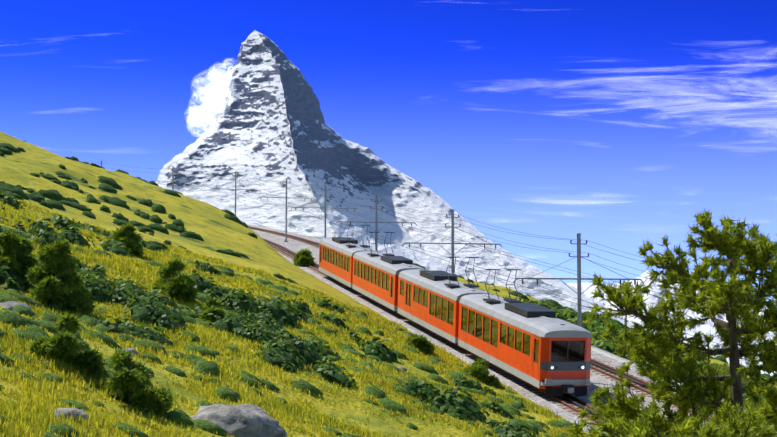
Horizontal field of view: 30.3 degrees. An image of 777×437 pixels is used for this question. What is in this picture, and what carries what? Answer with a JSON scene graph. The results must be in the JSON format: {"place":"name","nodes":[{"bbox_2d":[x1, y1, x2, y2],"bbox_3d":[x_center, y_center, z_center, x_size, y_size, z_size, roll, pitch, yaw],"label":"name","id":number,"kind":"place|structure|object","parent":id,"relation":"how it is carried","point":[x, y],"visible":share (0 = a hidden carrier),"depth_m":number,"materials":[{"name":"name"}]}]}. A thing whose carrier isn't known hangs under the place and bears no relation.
{"place":"outdoors","nodes":[
{"label":"outdoors","id":0,"kind":"place"},
{"bbox_2d":[183,58,237,138],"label":"cloud","id":1,"kind":"structure","parent":0,"point":[213,92],"depth_m":8630.74,"materials":[{"name":"white"}]},
{"bbox_2d":[0,131,776,436],"bbox_3d":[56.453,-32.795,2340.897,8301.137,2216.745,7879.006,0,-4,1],"label":"grassy hillside","id":2,"kind":"structure","parent":0,"point":[213,227],"depth_m":110.96,"materials":[{"name":"green plant"}]},
{"bbox_2d":[0,301,30,310],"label":"boulder","id":3,"kind":"object","parent":2,"relation":"on","point":[8,305],"visible":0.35,"depth_m":42.53,"materials":[{"name":"stone"}]},
{"bbox_2d":[0,229,42,289],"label":"bush","id":4,"kind":"object","parent":2,"relation":"on","point":[11,243],"depth_m":48.81,"materials":[{"name":"green plant"}]},
{"bbox_2d":[24,238,96,315],"bbox_3d":[-10.913,1.949,47.908,2.106,2.502,1.915,0,-4,1],"label":"bush","id":5,"kind":"object","parent":2,"relation":"on","point":[65,279],"depth_m":47.80,"materials":[{"name":"green plant"}]},
{"bbox_2d":[24,310,111,378],"bbox_3d":[-7.766,3.138,34.856,2.154,1.837,1.721,0,-4,1],"label":"bush","id":6,"kind":"object","parent":2,"relation":"on","point":[64,339],"depth_m":34.58,"materials":[{"name":"green plant"}]},
{"bbox_2d":[54,408,88,422],"bbox_3d":[-6.312,3.938,28.319,0.837,0.401,0.578,0,-4,1],"label":"boulder","id":7,"kind":"object","parent":2,"relation":"on","point":[78,412],"visible":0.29,"depth_m":28.19,"materials":[{"name":"stone"}]},
{"bbox_2d":[112,222,144,257],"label":"bush","id":8,"kind":"object","parent":2,"relation":"on","point":[129,236],"visible":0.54,"depth_m":79.79,"materials":[{"name":"green plant"}]},
{"bbox_2d":[122,348,136,354],"bbox_3d":[-7.619,3.941,41.789,0.611,0.379,0.609,1,-5,-18],"label":"boulder","id":9,"kind":"object","parent":2,"relation":"on","point":[133,351],"visible":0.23,"depth_m":41.62,"materials":[{"name":"stone"}]},
{"bbox_2d":[100,348,174,417],"bbox_3d":[-5.916,3.940,33.735,2.029,1.836,1.770,0,-4,1],"label":"bush","id":10,"kind":"object","parent":2,"relation":"on","point":[122,383],"depth_m":33.56,"materials":[{"name":"green plant"}]},
{"bbox_2d":[152,255,198,302],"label":"bush","id":11,"kind":"object","parent":2,"relation":"on","point":[180,286],"depth_m":65.08,"materials":[{"name":"green plant"}]},
{"bbox_2d":[197,296,227,321],"bbox_3d":[-6.637,3.838,55.114,2.141,1.841,1.815,0,-4,1],"label":"bush","id":12,"kind":"object","parent":2,"relation":"on","point":[214,307],"depth_m":54.91,"materials":[{"name":"green plant"}]},
{"bbox_2d":[190,404,286,436],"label":"boulder","id":13,"kind":"object","parent":2,"relation":"on","point":[245,420],"visible":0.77,"depth_m":35.40,"materials":[{"name":"stone"}]},
{"bbox_2d":[0,205,573,436],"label":"scrub cushions","id":14,"kind":"object","parent":2,"relation":"on","point":[34,330],"visible":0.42,"depth_m":45.89,"materials":[{"name":"green plant"}]},
{"bbox_2d":[293,248,316,266],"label":"bush","id":15,"kind":"object","parent":2,"relation":"on","point":[303,257],"visible":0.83,"depth_m":144.73,"materials":[{"name":"green plant"}]},
{"bbox_2d":[0,199,744,436],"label":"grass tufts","id":16,"kind":"object","parent":2,"relation":"on","point":[36,410],"visible":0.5,"depth_m":47.13,"materials":[{"name":"green plant"}]},
{"bbox_2d":[0,141,776,436],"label":"shrubs","id":17,"kind":"object","parent":2,"relation":"on","point":[59,200],"visible":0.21,"depth_m":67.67,"materials":[{"name":"green plant"}]},
{"bbox_2d":[405,333,435,354],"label":"bush","id":18,"kind":"object","parent":2,"relation":"on","point":[422,344],"visible":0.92,"depth_m":75.51,"materials":[{"name":"green plant"}]},
{"bbox_2d":[250,228,710,426],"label":"sleepers","id":19,"kind":"object","parent":2,"relation":"on","point":[365,298],"visible":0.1,"depth_m":84.70,"materials":[{"name":"wood"}]},
{"bbox_2d":[265,240,605,419],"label":"rack rail","id":20,"kind":"object","parent":19,"relation":"on","point":[573,402],"visible":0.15,"depth_m":70.92,"materials":[{"name":"brown metal"}]},
{"bbox_2d":[248,226,717,416],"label":"rack rail","id":21,"kind":"object","parent":19,"relation":"on","point":[615,373],"visible":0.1,"depth_m":81.15,"materials":[{"name":"brown metal"}]},
{"bbox_2d":[460,358,502,387],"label":"bush","id":22,"kind":"object","parent":2,"relation":"on","point":[480,372],"depth_m":70.17,"materials":[{"name":"green plant"}]},
{"bbox_2d":[247,224,743,408],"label":"rail","id":23,"kind":"object","parent":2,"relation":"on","point":[607,354],"visible":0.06,"depth_m":88.66,"materials":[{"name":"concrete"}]},
{"bbox_2d":[247,225,776,433],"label":"gravel trackbed","id":24,"kind":"structure","parent":2,"relation":"on","point":[597,381],"depth_m":84.87,"materials":[{"name":"grey gravel"}]},
{"bbox_2d":[99,160,747,359],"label":"catenary masts","id":25,"kind":"object","parent":24,"relation":"on","point":[578,278],"visible":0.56,"depth_m":103.48},
{"bbox_2d":[104,167,635,284],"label":"catenary insulators","id":26,"kind":"object","parent":25,"relation":"attached to","point":[411,225],"visible":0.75,"depth_m":103.98,"materials":[{"name":"brown ceramic"}]},
{"bbox_2d":[88,162,768,363],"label":"catenary wires","id":27,"kind":"object","parent":25,"relation":"hanging from","point":[442,235],"visible":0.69,"depth_m":99.96,"materials":[{"name":"grey metal"}]},
{"bbox_2d":[262,238,596,409],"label":"rail","id":28,"kind":"object","parent":24,"relation":"on","point":[579,400],"visible":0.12,"depth_m":71.84,"materials":[{"name":"metal"}]},
{"bbox_2d":[319,225,376,287],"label":"train car","id":29,"kind":"object","parent":28,"relation":"on","point":[336,254],"visible":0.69,"depth_m":125.13,"materials":[{"name":"orange metal"}]},
{"bbox_2d":[352,232,426,310],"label":"train car","id":30,"kind":"object","parent":28,"relation":"on","point":[375,276],"visible":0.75,"depth_m":108.98,"materials":[{"name":"painted metal"},{"name":"glass"}]},
{"bbox_2d":[269,244,604,423],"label":"rail","id":31,"kind":"object","parent":24,"relation":"on","point":[534,387],"visible":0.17,"depth_m":88.57,"materials":[{"name":"metal"}]},
{"bbox_2d":[397,257,493,343],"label":"train car","id":32,"kind":"object","parent":31,"relation":"on","point":[429,299],"visible":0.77,"depth_m":93.04,"materials":[{"name":"painted metal"},{"name":"glass"}]},
{"bbox_2d":[458,269,591,396],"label":"train car","id":33,"kind":"object","parent":31,"relation":"on","point":[547,351],"visible":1,"depth_m":74.25,"materials":[{"name":"painted metal"},{"name":"glass"}]},
{"bbox_2d":[250,226,674,394],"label":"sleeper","id":34,"kind":"object","parent":24,"relation":"on","point":[625,374],"visible":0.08,"depth_m":82.14,"materials":[{"name":"wood"}]},
{"bbox_2d":[249,227,710,418],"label":"rail","id":35,"kind":"object","parent":24,"relation":"on","point":[615,377],"visible":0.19,"depth_m":80.02,"materials":[{"name":"metal"}]},
{"bbox_2d":[475,287,774,403],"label":"bush leaves","id":36,"kind":"object","parent":2,"relation":"on","point":[600,328],"visible":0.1,"depth_m":120.78,"materials":[{"name":"green plant"}]},
{"bbox_2d":[522,301,766,395],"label":"bushes","id":37,"kind":"object","parent":2,"relation":"on","point":[609,349],"visible":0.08,"depth_m":118.24,"materials":[{"name":"green plant"}]},
{"bbox_2d":[561,403,776,436],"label":"bushes","id":38,"kind":"object","parent":2,"relation":"on","point":[640,428],"depth_m":17.29,"materials":[{"name":"green plant"}]},
{"bbox_2d":[576,209,776,436],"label":"pine","id":39,"kind":"object","parent":2,"relation":"on","point":[623,292],"depth_m":22.37,"materials":[{"name":"green plant"}]},
{"bbox_2d":[0,0,776,282],"bbox_3d":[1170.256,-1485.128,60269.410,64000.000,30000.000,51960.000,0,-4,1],"label":"cloud","id":40,"kind":"structure","parent":0,"point":[728,104],"depth_m":55562.74,"materials":[{"name":"white"}]},
{"bbox_2d":[0,0,776,303],"label":"sky","id":41,"kind":"structure","parent":0,"point":[366,63],"materials":[{"name":"blue"}]},
{"bbox_2d":[155,30,634,327],"bbox_3d":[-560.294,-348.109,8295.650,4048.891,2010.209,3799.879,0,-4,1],"label":"mountain","id":42,"kind":"structure","parent":0,"point":[274,129],"depth_m":8610.93,"materials":[{"name":"white snow"}]},
{"bbox_2d":[566,270,776,375],"bbox_3d":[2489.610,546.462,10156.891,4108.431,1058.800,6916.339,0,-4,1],"label":"mountain range","id":43,"kind":"structure","parent":0,"point":[705,327],"depth_m":10652.76,"materials":[{"name":"white snow"}]},
{"bbox_2d":[705,363,755,398],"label":"bush","id":44,"kind":"object","parent":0,"point":[743,379],"depth_m":81.35,"materials":[{"name":"green plant"}]}
]}

